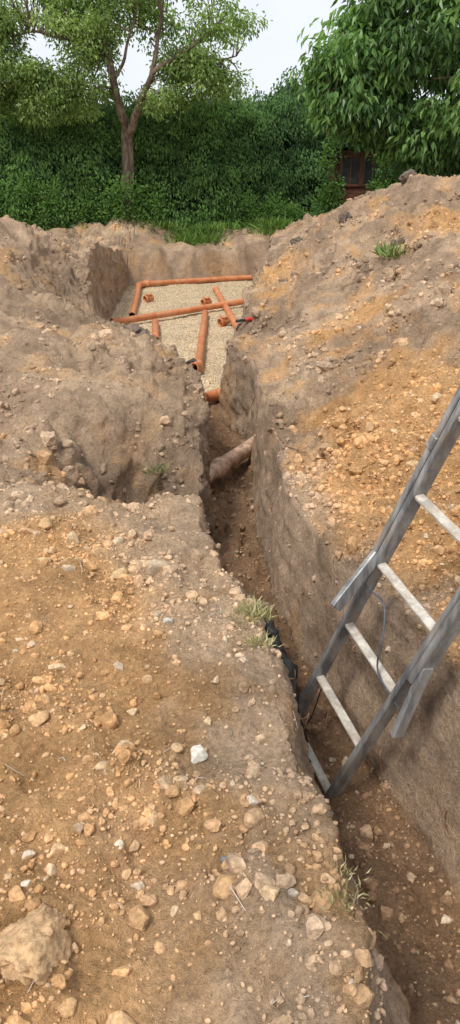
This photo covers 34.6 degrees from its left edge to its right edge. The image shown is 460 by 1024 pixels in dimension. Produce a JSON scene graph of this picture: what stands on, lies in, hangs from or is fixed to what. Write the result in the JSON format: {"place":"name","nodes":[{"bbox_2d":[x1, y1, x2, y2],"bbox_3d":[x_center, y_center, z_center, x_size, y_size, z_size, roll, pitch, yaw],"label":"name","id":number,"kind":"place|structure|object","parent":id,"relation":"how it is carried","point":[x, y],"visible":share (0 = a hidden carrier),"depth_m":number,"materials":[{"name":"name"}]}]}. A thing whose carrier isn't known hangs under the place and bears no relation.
{"place":"outdoors","nodes":[
{"label":"outdoors","id":0,"kind":"place"},
{"bbox_2d":[0,174,459,1023],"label":"ground","id":1,"kind":"structure","parent":0,"point":[418,766],"depth_m":2.82,"materials":[{"name":"soil"}]},
{"bbox_2d":[0,902,71,985],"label":"boulder","id":2,"kind":"object","parent":1,"relation":"on","point":[35,945],"visible":0.96,"depth_m":1.37,"materials":[{"name":"stone"}]},
{"bbox_2d":[0,168,172,233],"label":"ivy shrub","id":3,"kind":"object","parent":1,"relation":"on","point":[84,206],"visible":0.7,"depth_m":16.35,"materials":[{"name":"green plant"}]},
{"bbox_2d":[126,324,143,333],"bbox_3d":[-1.006,-1.766,7.455,0.288,0.248,0.183,10,27,20],"label":"soil clod","id":4,"kind":"object","parent":1,"relation":"on","point":[137,329],"visible":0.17,"depth_m":7.38,"materials":[{"name":"brown soil"}]},
{"bbox_2d":[0,0,272,217],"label":"deciduous tree","id":5,"kind":"object","parent":1,"relation":"on","point":[36,91],"visible":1,"depth_m":14.87,"materials":[{"name":"green plant"}]},
{"bbox_2d":[138,329,149,335],"bbox_3d":[-0.861,-1.701,7.241,0.160,0.160,0.185,0,25,0],"label":"soil clod","id":6,"kind":"object","parent":1,"relation":"on","point":[144,331],"visible":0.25,"depth_m":7.22,"materials":[{"name":"brown soil"}]},
{"bbox_2d":[141,462,169,474],"bbox_3d":[-0.450,-0.266,4.436,0.214,0.063,0.183,-22,33,-39],"label":"grass tuft","id":7,"kind":"object","parent":1,"relation":"on","point":[150,470],"visible":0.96,"depth_m":4.43,"materials":[{"name":"green plant"}]},
{"bbox_2d":[107,280,252,403],"bbox_3d":[-0.430,-3.213,12.328,3.500,0.145,9.962,0,25,0],"label":"gravel bed","id":8,"kind":"object","parent":1,"relation":"on","point":[192,320],"visible":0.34,"depth_m":12.29,"materials":[{"name":"beige gravel"}]},
{"bbox_2d":[129,283,141,315],"bbox_3d":[-1.729,-3.906,13.571,0.129,0.129,3.311,-2,25,-4],"label":"drain pipe","id":9,"kind":"object","parent":8,"relation":"on","point":[134,306],"visible":0.88,"depth_m":13.24,"materials":[{"name":"plastic"}]},
{"bbox_2d":[135,280,149,288],"bbox_3d":[-1.808,-4.682,15.235,0.191,0.149,0.475,10,27,20],"label":"drain pipe elbow","id":10,"kind":"object","parent":8,"relation":"on","point":[144,283],"visible":0.78,"depth_m":15.28,"materials":[{"name":"orange plastic"}]},
{"bbox_2d":[143,293,153,302],"bbox_3d":[-1.495,-3.935,13.617,0.184,0.156,0.136,-19,31,-35],"label":"pipe junction","id":11,"kind":"object","parent":8,"relation":"on","point":[148,297],"visible":1,"depth_m":13.58,"materials":[{"name":"plastic"}]},
{"bbox_2d":[152,319,158,339],"bbox_3d":[-1.106,-2.691,10.965,0.106,0.104,1.357,-2,25,-5],"label":"drain pipe","id":12,"kind":"object","parent":8,"relation":"on","point":[155,327],"visible":0.66,"depth_m":10.93,"materials":[{"name":"plastic"}]},
{"bbox_2d":[110,299,243,323],"bbox_3d":[-0.734,-3.356,12.319,3.000,0.129,0.133,-22,33,-39],"label":"drain pipe","id":13,"kind":"object","parent":8,"relation":"on","point":[163,314],"visible":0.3,"depth_m":12.11,"materials":[{"name":"plastic"}]},
{"bbox_2d":[190,359,203,372],"bbox_3d":[-0.411,-1.733,8.867,0.184,0.182,0.370,0,25,0],"label":"drain pipe elbow","id":14,"kind":"object","parent":8,"relation":"on","point":[199,364],"visible":0.57,"depth_m":8.78,"materials":[{"name":"orange plastic"}]},
{"bbox_2d":[194,310,207,369],"bbox_3d":[-0.391,-2.533,10.625,0.141,0.129,3.701,0,25,0],"label":"drain pipe","id":15,"kind":"object","parent":8,"relation":"on","point":[201,340],"visible":0.66,"depth_m":10.28,"materials":[{"name":"plastic"}]},
{"bbox_2d":[186,358,196,363],"bbox_3d":[-0.471,-1.806,8.972,0.211,0.126,0.137,0,25,0],"label":"rubber seal","id":16,"kind":"object","parent":15,"relation":"attached to","point":[192,360],"visible":0.49,"depth_m":8.93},
{"bbox_2d":[150,275,252,285],"bbox_3d":[-0.444,-4.992,15.899,2.931,0.129,0.147,-11,27,-21],"label":"drain pipe","id":17,"kind":"object","parent":8,"relation":"on","point":[199,280],"visible":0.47,"depth_m":15.79,"materials":[{"name":"plastic"}]},
{"bbox_2d":[200,297,211,304],"bbox_3d":[-0.426,-3.767,13.255,0.184,0.156,0.136,-20,32,-37],"label":"pipe junction","id":18,"kind":"object","parent":8,"relation":"on","point":[205,300],"visible":0.74,"depth_m":13.22,"materials":[{"name":"plastic"}]},
{"bbox_2d":[204,388,220,401],"bbox_3d":[-0.202,-1.234,7.933,0.172,0.162,0.446,21,32,38],"label":"drain pipe elbow","id":19,"kind":"object","parent":8,"relation":"on","point":[212,395],"visible":0.35,"depth_m":7.91,"materials":[{"name":"orange plastic"}]},
{"bbox_2d":[217,316,229,326],"bbox_3d":[-0.095,-2.984,11.578,0.184,0.156,0.136,-19,31,-35],"label":"pipe junction","id":20,"kind":"object","parent":8,"relation":"on","point":[222,321],"visible":1,"depth_m":11.55,"materials":[{"name":"plastic"}]},
{"bbox_2d":[213,286,236,329],"bbox_3d":[-0.073,-3.558,12.823,0.129,0.129,4.071,-2,25,-5],"label":"drain pipe","id":21,"kind":"object","parent":8,"relation":"on","point":[226,307],"visible":0.68,"depth_m":12.54,"materials":[{"name":"plastic"}]},
{"bbox_2d":[142,213,298,245],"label":"grass","id":22,"kind":"structure","parent":1,"relation":"on","point":[195,234],"depth_m":16.65,"materials":[{"name":"green plant"}]},
{"bbox_2d":[0,65,445,230],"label":"hedge","id":23,"kind":"object","parent":1,"relation":"on","point":[202,154],"visible":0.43,"depth_m":16.93,"materials":[{"name":"green plant"}]},
{"bbox_2d":[1,497,450,1004],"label":"dry twigs","id":24,"kind":"object","parent":1,"relation":"on","point":[195,778],"visible":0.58,"depth_m":1.84,"materials":[{"name":"brown wood"}]},
{"bbox_2d":[0,174,459,656],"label":"soil clods","id":25,"kind":"object","parent":1,"relation":"on","point":[44,458],"visible":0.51,"depth_m":5.10,"materials":[{"name":"brown soil"}]},
{"bbox_2d":[0,206,459,1023],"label":"grit","id":26,"kind":"object","parent":1,"relation":"on","point":[120,900],"visible":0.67,"depth_m":1.98,"materials":[{"name":"gravel"}]},
{"bbox_2d":[0,184,459,1023],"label":"pebbles","id":27,"kind":"object","parent":1,"relation":"on","point":[224,882],"visible":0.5,"depth_m":1.96,"materials":[{"name":"stone"}]},
{"bbox_2d":[0,403,459,1023],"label":"soil crumbs","id":28,"kind":"object","parent":1,"relation":"on","point":[316,927],"visible":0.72,"depth_m":2.00,"materials":[{"name":"brown soil"}]},
{"bbox_2d":[209,436,253,482],"bbox_3d":[-0.050,-0.375,5.872,0.156,0.160,1.426,13,28,26],"label":"clay pipe","id":29,"kind":"object","parent":1,"relation":"on","point":[223,465],"visible":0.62,"depth_m":5.86,"materials":[{"name":"brown ceramic"}]},
{"bbox_2d":[157,189,316,227],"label":"nettle weeds","id":30,"kind":"object","parent":1,"relation":"on","point":[292,212],"visible":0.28,"depth_m":17.18,"materials":[{"name":"green plant"}]},
{"bbox_2d":[35,393,453,923],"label":"stones","id":31,"kind":"object","parent":1,"relation":"on","point":[199,753],"visible":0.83,"depth_m":2.37,"materials":[{"name":"beige stone"}]},
{"bbox_2d":[236,317,252,322],"bbox_3d":[0.196,-2.049,7.837,0.301,0.063,0.118,-6,26,-14],"label":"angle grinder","id":32,"kind":"object","parent":1,"relation":"on","point":[245,319],"visible":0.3,"depth_m":7.79,"materials":[{"name":"red plastic"}]},
{"bbox_2d":[220,593,278,628],"bbox_3d":[0.056,0.315,2.479,0.175,0.069,0.226,-9,26,-18],"label":"grass tuft","id":33,"kind":"object","parent":1,"relation":"on","point":[256,608],"visible":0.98,"depth_m":2.46,"materials":[{"name":"green plant"}]},
{"bbox_2d":[240,630,281,654],"bbox_3d":[0.100,0.406,2.333,0.125,0.045,0.115,-16,29,-30],"label":"grass tuft","id":34,"kind":"object","parent":1,"relation":"on","point":[271,641],"visible":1,"depth_m":2.34,"materials":[{"name":"green plant"}]},
{"bbox_2d":[261,617,310,762],"bbox_3d":[0.212,0.688,3.383,0.114,0.312,1.112,-4,25,-9],"label":"black plastic duct","id":35,"kind":"object","parent":1,"relation":"on","point":[290,666],"visible":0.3,"depth_m":3.15,"materials":[{"name":"plastic"}]},
{"bbox_2d":[290,236,302,244],"bbox_3d":[0.841,-3.371,9.274,0.193,0.164,0.260,0,25,0],"label":"soil clod","id":36,"kind":"object","parent":1,"relation":"on","point":[296,239],"visible":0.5,"depth_m":9.20,"materials":[{"name":"brown soil"}]},
{"bbox_2d":[205,322,456,839],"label":"tree roots","id":37,"kind":"object","parent":1,"relation":"on","point":[275,433],"visible":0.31,"depth_m":4.41,"materials":[{"name":"brown wood"}]},
{"bbox_2d":[338,211,352,223],"bbox_3d":[1.344,-3.438,8.688,0.214,0.182,0.149,-16,30,-31],"label":"soil clod","id":38,"kind":"object","parent":1,"relation":"on","point":[345,216],"visible":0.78,"depth_m":8.61,"materials":[{"name":"brown soil"}]},
{"bbox_2d":[314,874,386,937],"bbox_3d":[0.235,0.784,1.464,0.120,0.037,0.134,-4,25,-9],"label":"grass tuft","id":39,"kind":"object","parent":1,"relation":"on","point":[338,895],"visible":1,"depth_m":1.49,"materials":[{"name":"green plant"}]},
{"bbox_2d":[332,848,370,891],"bbox_3d":[0.241,0.765,1.564,0.124,0.032,0.133,0,25,0],"label":"grass tuft","id":40,"kind":"object","parent":1,"relation":"on","point":[347,871],"visible":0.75,"depth_m":1.58,"materials":[{"name":"green plant"}]},
{"bbox_2d":[323,137,396,204],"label":"garden shed","id":41,"kind":"structure","parent":1,"relation":"on","point":[356,171],"depth_m":16.88,"materials":[{"name":"brown wood"}]},
{"bbox_2d":[341,157,359,183],"bbox_3d":[2.750,-7.785,16.873,0.400,0.550,0.015,0,25,0],"label":"window glass","id":42,"kind":"structure","parent":41,"relation":"in","point":[346,161],"depth_m":16.86,"materials":[{"name":"grey glass"}]},
{"bbox_2d":[363,157,381,183],"bbox_3d":[3.250,-7.785,16.873,0.400,0.550,0.015,0,25,0],"label":"window glass","id":43,"kind":"structure","parent":41,"relation":"in","point":[367,164],"depth_m":16.86,"materials":[{"name":"grey glass"}]},
{"bbox_2d":[311,95,441,216],"bbox_3d":[3.247,-7.737,16.493,2.898,2.843,1.222,0,25,0],"label":"climbing ivy","id":44,"kind":"object","parent":41,"relation":"attached to","point":[329,195],"visible":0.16,"depth_m":16.60,"materials":[{"name":"green plant"}]},
{"bbox_2d":[289,0,459,182],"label":"cherry tree","id":45,"kind":"object","parent":1,"relation":"on","point":[371,64],"visible":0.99,"depth_m":11.42,"materials":[{"name":"green plant"}]},
{"bbox_2d":[298,385,459,799],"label":"ladder","id":46,"kind":"object","parent":1,"relation":"on","point":[409,686],"visible":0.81,"depth_m":2.51,"materials":[{"name":"grey metal"}]},
{"bbox_2d":[369,239,409,258],"bbox_3d":[1.634,-2.565,7.182,0.584,0.188,0.644,0,25,0],"label":"grass tuft","id":47,"kind":"object","parent":1,"relation":"on","point":[380,251],"visible":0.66,"depth_m":7.13,"materials":[{"name":"green plant"}]},
{"bbox_2d":[390,238,404,246],"bbox_3d":[1.688,-2.696,7.474,0.178,0.149,0.147,0,25,0],"label":"soil clod","id":48,"kind":"object","parent":1,"relation":"on","point":[401,240],"visible":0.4,"depth_m":7.41,"materials":[{"name":"brown soil"}]},
{"bbox_2d":[398,169,417,184],"bbox_3d":[2.100,-3.955,8.755,0.224,0.200,0.185,0,25,0],"label":"soil clod","id":49,"kind":"object","parent":1,"relation":"on","point":[403,178],"visible":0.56,"depth_m":8.68,"materials":[{"name":"brown soil"}]},
{"bbox_2d":[2,0,458,105],"label":"sky","id":50,"kind":"structure","parent":0,"point":[276,48],"materials":[{"name":"white"}]}
]}

